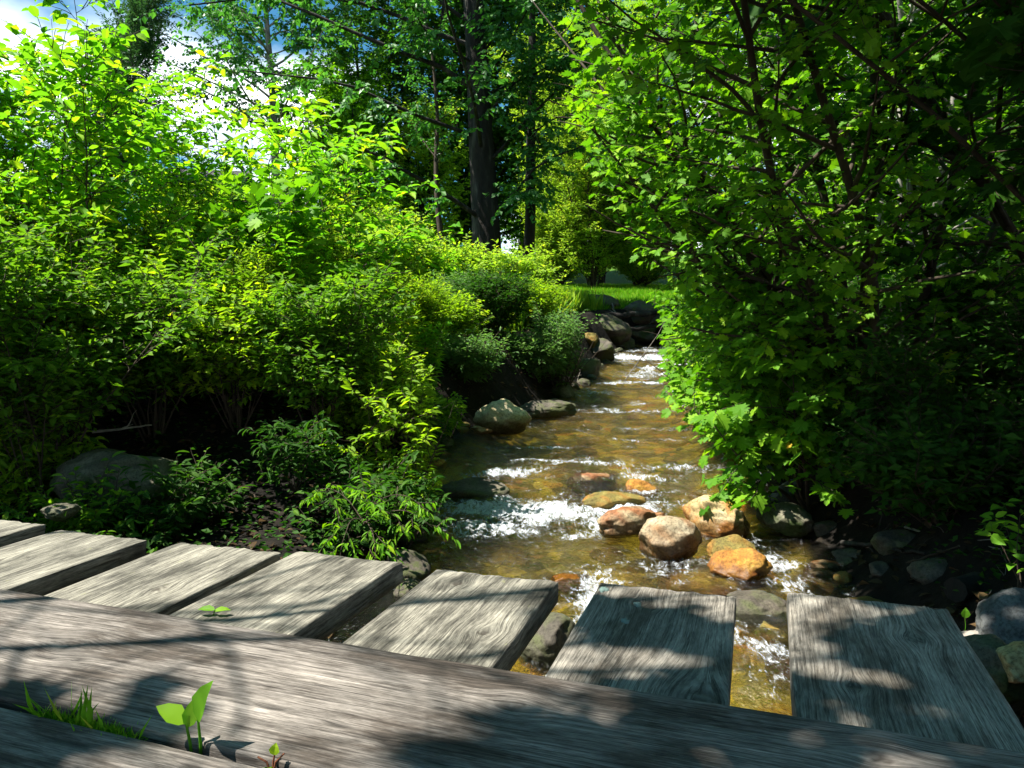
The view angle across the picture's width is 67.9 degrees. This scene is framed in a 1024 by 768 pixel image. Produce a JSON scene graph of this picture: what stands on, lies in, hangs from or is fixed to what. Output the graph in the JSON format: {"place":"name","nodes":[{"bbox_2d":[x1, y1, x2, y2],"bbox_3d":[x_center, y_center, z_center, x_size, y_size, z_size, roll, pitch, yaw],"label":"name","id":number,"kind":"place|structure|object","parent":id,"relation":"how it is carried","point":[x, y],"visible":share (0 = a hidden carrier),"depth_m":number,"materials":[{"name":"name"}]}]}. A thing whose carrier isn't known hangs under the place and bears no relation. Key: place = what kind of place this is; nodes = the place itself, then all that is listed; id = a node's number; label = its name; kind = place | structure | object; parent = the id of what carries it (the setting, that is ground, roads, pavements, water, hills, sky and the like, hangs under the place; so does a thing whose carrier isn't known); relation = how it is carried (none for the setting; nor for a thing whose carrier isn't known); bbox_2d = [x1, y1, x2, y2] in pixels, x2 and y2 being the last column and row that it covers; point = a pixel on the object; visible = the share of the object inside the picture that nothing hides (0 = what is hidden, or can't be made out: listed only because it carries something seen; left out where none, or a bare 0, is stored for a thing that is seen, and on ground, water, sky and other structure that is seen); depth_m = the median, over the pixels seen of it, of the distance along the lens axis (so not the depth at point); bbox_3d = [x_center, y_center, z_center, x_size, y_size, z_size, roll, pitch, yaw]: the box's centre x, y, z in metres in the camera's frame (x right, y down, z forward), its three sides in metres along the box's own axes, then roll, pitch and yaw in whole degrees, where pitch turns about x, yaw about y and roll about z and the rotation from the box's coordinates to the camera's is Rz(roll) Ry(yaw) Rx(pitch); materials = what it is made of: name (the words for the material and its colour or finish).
{"place":"outdoors","nodes":[
{"label":"outdoors","id":0,"kind":"place"},
{"bbox_2d":[0,0,915,255],"label":"sky","id":1,"kind":"structure","parent":0,"point":[10,10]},
{"bbox_2d":[0,248,1023,727],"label":"ground","id":2,"kind":"structure","parent":0,"point":[888,588],"depth_m":4.71,"materials":[{"name":"soil"}]},
{"bbox_2d":[0,408,108,515],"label":"leafy weed","id":3,"kind":"object","parent":2,"relation":"on","point":[8,495],"visible":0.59,"depth_m":4.34,"materials":[{"name":"green plant"}]},
{"bbox_2d":[0,200,138,302],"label":"weed clump","id":4,"kind":"object","parent":2,"relation":"on","point":[63,240],"visible":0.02,"depth_m":5.37,"materials":[{"name":"green plant"}]},
{"bbox_2d":[0,36,157,259],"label":"sapling","id":5,"kind":"object","parent":2,"relation":"on","point":[32,87],"visible":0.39,"depth_m":5.73,"materials":[{"name":"green plant"}]},
{"bbox_2d":[0,451,176,538],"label":"leafy weed","id":6,"kind":"object","parent":2,"relation":"on","point":[88,518],"visible":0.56,"depth_m":3.93,"materials":[{"name":"green plant"}]},
{"bbox_2d":[0,240,176,443],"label":"leafy shrub","id":7,"kind":"object","parent":2,"relation":"on","point":[65,327],"visible":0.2,"depth_m":4.72,"materials":[{"name":"green plant"}]},
{"bbox_2d":[0,0,181,260],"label":"sapling","id":8,"kind":"object","parent":2,"relation":"on","point":[56,14],"visible":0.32,"depth_m":5.88,"materials":[{"name":"green plant"}]},
{"bbox_2d":[0,5,195,277],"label":"sapling","id":9,"kind":"object","parent":2,"relation":"on","point":[138,159],"visible":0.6,"depth_m":5.46,"materials":[{"name":"green plant"}]},
{"bbox_2d":[27,0,186,219],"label":"slim tree","id":10,"kind":"object","parent":2,"relation":"on","point":[139,46],"visible":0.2,"depth_m":24.67,"materials":[{"name":"green plant"}]},
{"bbox_2d":[39,201,193,411],"bbox_3d":[-2.767,-0.490,5.462,1.080,1.620,0.678,1,5,13],"label":"upright weed","id":11,"kind":"object","parent":2,"relation":"on","point":[167,247],"visible":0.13,"depth_m":5.34,"materials":[{"name":"green plant"}]},
{"bbox_2d":[50,448,183,534],"bbox_3d":[-2.259,0.623,4.331,0.679,0.507,0.552,2,5,19],"label":"boulder","id":12,"kind":"object","parent":2,"relation":"on","point":[92,465],"visible":0.36,"depth_m":4.18,"materials":[{"name":"stone"}]},
{"bbox_2d":[0,199,241,517],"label":"leafy shrub","id":13,"kind":"object","parent":2,"relation":"on","point":[59,366],"visible":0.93,"depth_m":4.34,"materials":[{"name":"green plant"}]},
{"bbox_2d":[33,67,249,267],"bbox_3d":[-3.244,-1.387,6.835,1.502,2.821,1.780,5,7,43],"label":"sapling","id":14,"kind":"object","parent":2,"relation":"on","point":[153,87],"visible":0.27,"depth_m":6.73,"materials":[{"name":"green plant"}]},
{"bbox_2d":[48,157,239,276],"bbox_3d":[-3.140,-0.973,6.685,1.436,2.028,1.916,0,5,0],"label":"sapling","id":15,"kind":"object","parent":2,"relation":"on","point":[203,182],"visible":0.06,"depth_m":6.63,"materials":[{"name":"green plant"}]},
{"bbox_2d":[75,466,219,550],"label":"leafy weed","id":16,"kind":"object","parent":2,"relation":"on","point":[158,524],"visible":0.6,"depth_m":4.02,"materials":[{"name":"green plant"}]},
{"bbox_2d":[48,256,270,442],"bbox_3d":[-2.521,-0.208,5.213,1.478,1.365,1.320,4,6,38],"label":"leafy shrub","id":17,"kind":"object","parent":2,"relation":"on","point":[159,384],"visible":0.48,"depth_m":4.93,"materials":[{"name":"green plant"}]},
{"bbox_2d":[98,45,231,235],"bbox_3d":[-3.394,-1.703,7.477,1.298,3.287,0.968,-3,6,-33],"label":"sapling","id":18,"kind":"object","parent":2,"relation":"on","point":[188,89],"visible":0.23,"depth_m":7.55,"materials":[{"name":"green plant"}]},
{"bbox_2d":[110,95,235,230],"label":"sapling","id":19,"kind":"object","parent":2,"relation":"on","point":[205,137],"visible":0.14,"depth_m":7.35,"materials":[{"name":"green plant"}]},
{"bbox_2d":[120,447,256,530],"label":"leafy weed","id":20,"kind":"object","parent":2,"relation":"on","point":[200,477],"visible":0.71,"depth_m":4.19,"materials":[{"name":"green plant"}]},
{"bbox_2d":[145,181,291,284],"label":"weed clump","id":21,"kind":"object","parent":2,"relation":"on","point":[181,201],"visible":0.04,"depth_m":6.55,"materials":[{"name":"green plant"}]},
{"bbox_2d":[127,244,319,431],"bbox_3d":[-1.931,-0.248,5.273,1.403,1.353,1.345,4,6,38],"label":"leafy shrub","id":22,"kind":"object","parent":2,"relation":"on","point":[239,356],"visible":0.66,"depth_m":5.03,"materials":[{"name":"green plant"}]},
{"bbox_2d":[177,67,290,241],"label":"sapling","id":23,"kind":"object","parent":2,"relation":"on","point":[237,116],"visible":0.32,"depth_m":7.42,"materials":[{"name":"green plant"}]},
{"bbox_2d":[109,0,376,210],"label":"poplar tree","id":24,"kind":"object","parent":2,"relation":"on","point":[240,14],"visible":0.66,"depth_m":25.09,"materials":[{"name":"green plant"}]},
{"bbox_2d":[178,157,330,388],"bbox_3d":[-2.006,-0.780,6.041,1.257,1.888,1.307,0,5,0],"label":"maple sapling","id":25,"kind":"object","parent":2,"relation":"on","point":[259,222],"visible":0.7,"depth_m":5.90,"materials":[{"name":"green plant"}]},
{"bbox_2d":[208,237,337,395],"bbox_3d":[-1.863,-0.461,5.888,0.980,1.322,1.153,2,5,27],"label":"weed clump","id":26,"kind":"object","parent":2,"relation":"on","point":[265,259],"visible":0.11,"depth_m":5.58,"materials":[{"name":"green plant"}]},
{"bbox_2d":[237,410,341,490],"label":"leafy weed","id":27,"kind":"object","parent":2,"relation":"on","point":[303,451],"visible":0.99,"depth_m":4.22,"materials":[{"name":"green plant"}]},
{"bbox_2d":[220,254,419,445],"bbox_3d":[-1.306,-0.191,5.177,1.417,1.407,1.200,0,5,0],"label":"leafy shrub","id":28,"kind":"object","parent":2,"relation":"on","point":[312,369],"visible":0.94,"depth_m":4.98,"materials":[{"name":"green plant"}]},
{"bbox_2d":[199,81,463,337],"bbox_3d":[-1.553,-1.359,7.064,2.232,2.706,2.162,0,5,0],"label":"sapling","id":29,"kind":"object","parent":2,"relation":"on","point":[316,160],"visible":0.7,"depth_m":6.78,"materials":[{"name":"green plant"}]},
{"bbox_2d":[280,49,396,229],"bbox_3d":[-5.305,-6.651,24.595,4.399,7.733,3.478,-5,7,-44],"label":"tree","id":30,"kind":"object","parent":2,"relation":"on","point":[326,92],"visible":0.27,"depth_m":23.72,"materials":[{"name":"green plant"}]},
{"bbox_2d":[284,448,404,556],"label":"leafy weed","id":31,"kind":"object","parent":2,"relation":"on","point":[352,525],"visible":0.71,"depth_m":4.08,"materials":[{"name":"green plant"}]},
{"bbox_2d":[301,19,406,215],"bbox_3d":[-6.010,-8.595,29.527,4.348,9.667,5.499,-1,5,-13],"label":"tree","id":32,"kind":"object","parent":2,"relation":"on","point":[351,78],"visible":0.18,"depth_m":28.01,"materials":[{"name":"green plant"}]},
{"bbox_2d":[292,332,445,460],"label":"leafy shrub","id":33,"kind":"object","parent":2,"relation":"on","point":[353,416],"visible":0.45,"depth_m":5.36,"materials":[{"name":"green plant"}]},
{"bbox_2d":[304,352,453,516],"bbox_3d":[-0.814,0.398,4.947,0.895,1.241,1.322,0,5,0],"label":"sapling","id":34,"kind":"object","parent":2,"relation":"on","point":[386,409],"visible":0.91,"depth_m":4.87,"materials":[{"name":"green plant"}]},
{"bbox_2d":[299,472,460,585],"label":"hanging weed","id":35,"kind":"object","parent":2,"relation":"on","point":[374,505],"visible":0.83,"depth_m":3.56,"materials":[{"name":"green plant"}]},
{"bbox_2d":[337,262,423,361],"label":"upright weed","id":36,"kind":"object","parent":2,"relation":"on","point":[409,312],"visible":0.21,"depth_m":6.52,"materials":[{"name":"green plant"}]},
{"bbox_2d":[323,445,451,558],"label":"leafy weed","id":37,"kind":"object","parent":2,"relation":"on","point":[420,487],"visible":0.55,"depth_m":4.30,"materials":[{"name":"green plant"}]},
{"bbox_2d":[309,0,470,249],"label":"tree","id":38,"kind":"object","parent":2,"relation":"on","point":[377,33],"visible":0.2,"depth_m":28.87,"materials":[{"name":"green plant"}]},
{"bbox_2d":[335,205,450,288],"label":"field bush","id":39,"kind":"object","parent":2,"relation":"on","point":[427,248],"visible":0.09,"depth_m":14.53,"materials":[{"name":"green plant"}]},
{"bbox_2d":[355,435,445,520],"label":"leafy weed","id":40,"kind":"object","parent":2,"relation":"on","point":[388,455],"visible":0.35,"depth_m":5.07,"materials":[{"name":"green plant"}]},
{"bbox_2d":[133,0,681,258],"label":"poplar tree","id":41,"kind":"object","parent":2,"relation":"on","point":[478,132],"visible":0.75,"depth_m":18.74,"materials":[{"name":"green plant"}]},
{"bbox_2d":[355,91,470,249],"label":"tree","id":42,"kind":"object","parent":2,"relation":"on","point":[422,154],"visible":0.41,"depth_m":28.01,"materials":[{"name":"green plant"}]},
{"bbox_2d":[387,306,452,404],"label":"upright weed","id":43,"kind":"object","parent":2,"relation":"on","point":[431,357],"visible":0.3,"depth_m":6.94,"materials":[{"name":"green plant"}]},
{"bbox_2d":[386,267,460,352],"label":"weed clump","id":44,"kind":"object","parent":2,"relation":"on","point":[428,314],"visible":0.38,"depth_m":8.44,"materials":[{"name":"green plant"}]},
{"bbox_2d":[380,0,467,250],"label":"slim tree","id":45,"kind":"object","parent":2,"relation":"on","point":[436,172],"visible":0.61,"depth_m":22.12,"materials":[{"name":"green plant"}]},
{"bbox_2d":[420,282,494,345],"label":"bank shrub","id":46,"kind":"object","parent":2,"relation":"on","point":[462,317],"visible":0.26,"depth_m":9.43,"materials":[{"name":"green plant"}]},
{"bbox_2d":[372,0,551,251],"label":"tree","id":47,"kind":"object","parent":2,"relation":"on","point":[431,17],"visible":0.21,"depth_m":30.64,"materials":[{"name":"green plant"}]},
{"bbox_2d":[428,477,509,496],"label":"rock","id":48,"kind":"object","parent":2,"relation":"on","point":[474,486],"visible":0.48,"depth_m":5.70,"materials":[{"name":"stone"}]},
{"bbox_2d":[424,326,514,383],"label":"bank shrub","id":49,"kind":"object","parent":2,"relation":"on","point":[473,361],"visible":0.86,"depth_m":8.66,"materials":[{"name":"green plant"}]},
{"bbox_2d":[403,0,567,256],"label":"tree","id":50,"kind":"object","parent":2,"relation":"on","point":[497,115],"visible":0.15,"depth_m":31.26,"materials":[{"name":"green plant"}]},
{"bbox_2d":[439,258,540,338],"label":"bank shrub","id":51,"kind":"object","parent":2,"relation":"on","point":[501,302],"visible":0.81,"depth_m":10.26,"materials":[{"name":"green plant"}]},
{"bbox_2d":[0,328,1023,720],"bbox_3d":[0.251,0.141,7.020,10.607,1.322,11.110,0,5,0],"label":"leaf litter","id":52,"kind":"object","parent":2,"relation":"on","point":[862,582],"visible":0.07,"depth_m":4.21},
{"bbox_2d":[0,319,1023,616],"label":"ground cover","id":53,"kind":"object","parent":2,"relation":"on","point":[286,541],"visible":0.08,"depth_m":4.13,"materials":[{"name":"green plant"}]},
{"bbox_2d":[471,239,569,291],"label":"field bush","id":54,"kind":"object","parent":2,"relation":"on","point":[529,262],"visible":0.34,"depth_m":15.94,"materials":[{"name":"green plant"}]},
{"bbox_2d":[497,324,571,382],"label":"bank shrub","id":55,"kind":"object","parent":2,"relation":"on","point":[536,357],"visible":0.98,"depth_m":10.15,"materials":[{"name":"green plant"}]},
{"bbox_2d":[504,270,576,328],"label":"bank shrub","id":56,"kind":"object","parent":2,"relation":"on","point":[547,301],"visible":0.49,"depth_m":12.28,"materials":[{"name":"green plant"}]},
{"bbox_2d":[462,0,621,266],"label":"poplar tree","id":57,"kind":"object","parent":2,"relation":"on","point":[534,195],"visible":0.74,"depth_m":18.95,"materials":[{"name":"green plant"}]},
{"bbox_2d":[514,154,607,284],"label":"feathery shrub","id":58,"kind":"object","parent":2,"relation":"on","point":[547,232],"visible":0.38,"depth_m":26.52,"materials":[{"name":"green plant"}]},
{"bbox_2d":[526,301,605,387],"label":"bank shrub","id":59,"kind":"object","parent":2,"relation":"on","point":[566,328],"visible":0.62,"depth_m":10.79,"materials":[{"name":"green plant"}]},
{"bbox_2d":[487,0,682,288],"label":"feathery shrub","id":60,"kind":"object","parent":2,"relation":"on","point":[597,258],"visible":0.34,"depth_m":25.55,"materials":[{"name":"green plant"}]},
{"bbox_2d":[596,186,682,286],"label":"feathery shrub","id":61,"kind":"object","parent":2,"relation":"on","point":[638,274],"visible":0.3,"depth_m":26.09,"materials":[{"name":"green plant"}]},
{"bbox_2d":[584,0,815,285],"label":"tree","id":62,"kind":"object","parent":2,"relation":"on","point":[689,82],"visible":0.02,"depth_m":25.50,"materials":[{"name":"green plant"}]},
{"bbox_2d":[645,270,783,397],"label":"maple bush","id":63,"kind":"object","parent":2,"relation":"on","point":[658,305],"visible":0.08,"depth_m":8.24,"materials":[{"name":"green plant"}]},
{"bbox_2d":[548,283,932,311],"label":"lawn grass","id":64,"kind":"structure","parent":2,"relation":"on","point":[636,293],"depth_m":23.34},
{"bbox_2d":[636,236,900,431],"bbox_3d":[1.986,-0.333,6.407,1.816,1.944,2.329,-4,6,-39],"label":"maple bush","id":65,"kind":"object","parent":2,"relation":"on","point":[676,382],"visible":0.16,"depth_m":6.43,"materials":[{"name":"green plant"}]},
{"bbox_2d":[531,0,1023,424],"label":"maple tree","id":66,"kind":"object","parent":2,"relation":"on","point":[720,224],"visible":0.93,"depth_m":4.51,"materials":[{"name":"green plant"}]},
{"bbox_2d":[640,0,928,273],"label":"maple tree","id":67,"kind":"object","parent":2,"relation":"on","point":[750,125],"visible":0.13,"depth_m":11.36,"materials":[{"name":"green plant"}]},
{"bbox_2d":[681,294,978,518],"bbox_3d":[1.969,0.171,5.032,1.790,1.567,1.775,0,5,0],"label":"maple bush","id":68,"kind":"object","parent":2,"relation":"on","point":[780,439],"visible":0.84,"depth_m":4.71,"materials":[{"name":"green plant"}]},
{"bbox_2d":[639,0,1023,281],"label":"maple tree","id":69,"kind":"object","parent":2,"relation":"on","point":[1003,218],"visible":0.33,"depth_m":4.68,"materials":[{"name":"green plant"}]},
{"bbox_2d":[733,0,1023,339],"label":"maple tree","id":70,"kind":"object","parent":2,"relation":"on","point":[901,8],"visible":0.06,"depth_m":8.35,"materials":[{"name":"green plant"}]},
{"bbox_2d":[789,308,1013,483],"bbox_3d":[2.335,0.115,4.477,1.164,1.122,1.149,0,5,0],"label":"leafy shrub","id":71,"kind":"object","parent":2,"relation":"on","point":[894,381],"visible":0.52,"depth_m":4.27,"materials":[{"name":"green plant"}]},
{"bbox_2d":[786,0,1023,220],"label":"maple tree","id":72,"kind":"object","parent":2,"relation":"on","point":[980,56],"visible":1,"depth_m":3.24,"materials":[{"name":"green plant"}]},
{"bbox_2d":[816,382,1023,528],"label":"leafy shrub","id":73,"kind":"object","parent":2,"relation":"on","point":[956,458],"visible":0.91,"depth_m":3.69,"materials":[{"name":"green plant"}]},
{"bbox_2d":[882,0,1023,310],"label":"tree","id":74,"kind":"object","parent":2,"relation":"on","point":[953,224],"visible":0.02,"depth_m":12.12,"materials":[{"name":"green plant"}]},
{"bbox_2d":[892,226,1023,417],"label":"leafy shrub","id":75,"kind":"object","parent":2,"relation":"on","point":[988,285],"visible":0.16,"depth_m":5.19,"materials":[{"name":"green plant"}]},
{"bbox_2d":[922,274,1023,449],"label":"leafy shrub","id":76,"kind":"object","parent":2,"relation":"on","point":[1013,360],"visible":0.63,"depth_m":4.33,"materials":[{"name":"green plant"}]},
{"bbox_2d":[964,634,1023,704],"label":"rock","id":77,"kind":"object","parent":2,"relation":"on","point":[984,647],"visible":0.3,"depth_m":2.27,"materials":[{"name":"stone"}]},
{"bbox_2d":[975,587,1023,644],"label":"rock","id":78,"kind":"object","parent":2,"relation":"on","point":[1000,614],"visible":0.69,"depth_m":2.47,"materials":[{"name":"grey stone"}]},
{"bbox_2d":[975,498,1023,588],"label":"leafy weed","id":79,"kind":"object","parent":2,"relation":"on","point":[998,538],"visible":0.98,"depth_m":2.86,"materials":[{"name":"green plant"}]},
{"bbox_2d":[976,370,1023,483],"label":"leafy shrub","id":80,"kind":"object","parent":2,"relation":"on","point":[1002,423],"visible":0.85,"depth_m":3.56,"materials":[{"name":"green plant"}]},
{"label":"stringer log","id":81,"kind":"object","parent":2,"relation":"on","visible":0},
{"bbox_2d":[0,530,146,595],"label":"deck plank","id":82,"kind":"object","parent":81,"relation":"on","point":[46,564],"visible":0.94,"depth_m":1.78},
{"bbox_2d":[44,543,280,614],"bbox_3d":[-1.080,0.530,0.648,0.296,0.054,2.605,1,5,17],"label":"deck plank","id":83,"kind":"object","parent":81,"relation":"on","point":[169,580],"visible":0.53,"depth_m":1.65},
{"bbox_2d":[170,551,403,639],"bbox_3d":[-0.788,0.532,0.566,0.283,0.054,2.599,2,5,18],"label":"deck plank","id":84,"kind":"object","parent":81,"relation":"on","point":[313,595],"visible":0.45,"depth_m":1.54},
{"bbox_2d":[343,569,557,670],"bbox_3d":[-0.430,0.545,0.439,0.284,0.054,2.600,2,5,18],"label":"deck plank","id":85,"kind":"object","parent":81,"relation":"on","point":[492,621],"visible":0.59,"depth_m":1.42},
{"bbox_2d":[545,583,735,705],"bbox_3d":[-0.070,0.555,0.364,0.285,0.055,2.602,2,5,18],"label":"deck plank","id":86,"kind":"object","parent":81,"relation":"on","point":[670,643],"visible":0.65,"depth_m":1.32,"materials":[{"name":"wood"}]},
{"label":"stringer log","id":87,"kind":"object","parent":2,"relation":"on","visible":0},
{"bbox_2d":[786,592,1023,752],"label":"deck plank","id":88,"kind":"object","parent":87,"relation":"on","point":[921,671],"visible":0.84,"depth_m":1.19,"materials":[{"name":"wood"}]},
{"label":"cobble","id":89,"kind":"object","parent":2,"relation":"on","visible":0},
{"bbox_2d":[638,515,701,559],"bbox_3d":[0.897,0.891,4.285,0.370,0.303,0.296,-1,-5,-12],"label":"rock","id":90,"kind":"object","parent":89,"relation":"on","point":[667,537],"visible":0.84,"depth_m":4.18,"materials":[{"name":"beige stone"}]},
{"bbox_2d":[324,345,856,715],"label":"water","id":91,"kind":"structure","parent":0,"point":[539,520],"depth_m":4.99,"materials":[{"name":"brown liquid"}]},
{"bbox_2d":[473,398,531,433],"bbox_3d":[-0.101,0.346,7.894,0.606,0.401,0.490,0,5,-5],"label":"boulder","id":92,"kind":"object","parent":91,"relation":"in","point":[503,416],"visible":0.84,"depth_m":7.71,"materials":[{"name":"stone"}]},
{"bbox_2d":[521,612,574,664],"bbox_3d":[0.151,1.045,3.072,0.289,0.236,0.260,4,6,37],"label":"rock","id":93,"kind":"object","parent":91,"relation":"in","point":[545,645],"visible":0.36,"depth_m":2.97,"materials":[{"name":"stone"}]},
{"bbox_2d":[597,506,664,537],"bbox_3d":[0.728,0.835,4.598,0.489,0.209,0.248,-3,-7,-28],"label":"rock","id":94,"kind":"object","parent":91,"relation":"on","point":[625,522],"visible":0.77,"depth_m":4.48,"materials":[{"name":"orange stone"}]},
{"bbox_2d":[682,495,749,537],"bbox_3d":[1.264,0.832,4.727,0.416,0.283,0.311,2,11,18],"label":"rock","id":95,"kind":"object","parent":91,"relation":"in","point":[718,519],"visible":0.73,"depth_m":4.62,"materials":[{"name":"yellow stone"}]},
{"bbox_2d":[726,590,786,614],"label":"rock","id":96,"kind":"object","parent":91,"relation":"on","point":[749,602],"visible":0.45,"depth_m":3.49,"materials":[{"name":"stone"}]},
{"bbox_2d":[756,501,813,536],"bbox_3d":[1.697,0.834,4.716,0.294,0.205,0.333,-2,5,-17],"label":"rock","id":97,"kind":"object","parent":91,"relation":"on","point":[789,519],"visible":0.92,"depth_m":4.61,"materials":[{"name":"stone"}]},
{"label":"rock","id":98,"kind":"object","parent":91,"relation":"in","visible":0},
{"bbox_2d":[707,548,772,579],"bbox_3d":[1.189,0.955,3.971,0.303,0.198,0.259,-2,5,-23],"label":"rock","id":99,"kind":"object","parent":98,"relation":"on","point":[748,563],"visible":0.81,"depth_m":3.90,"materials":[{"name":"orange stone"}]},
{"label":"dirt","id":100,"kind":"object","parent":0,"visible":0},
{"bbox_2d":[14,683,151,740],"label":"grass tuft","id":101,"kind":"object","parent":100,"relation":"on","point":[83,718],"visible":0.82,"depth_m":0.93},
{"bbox_2d":[156,681,212,754],"bbox_3d":[-0.381,0.396,0.886,0.073,0.109,0.029,1,5,9],"label":"sprout","id":102,"kind":"object","parent":100,"relation":"on","point":[187,717],"visible":0.86,"depth_m":0.89,"materials":[{"name":"green plant"}]},
{"bbox_3d":[-2.515,0.485,1.121,0.303,0.054,2.602,2,5,18],"label":"deck plank","id":103,"kind":"object","parent":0,"visible":0},
{"bbox_2d":[0,708,256,767],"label":"running board","id":104,"kind":"object","parent":103,"relation":"on","point":[29,741],"visible":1,"depth_m":0.87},
{"bbox_2d":[0,589,1023,767],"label":"running board","id":105,"kind":"object","parent":103,"relation":"on","point":[303,702],"visible":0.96,"depth_m":0.97,"materials":[{"name":"wood"}]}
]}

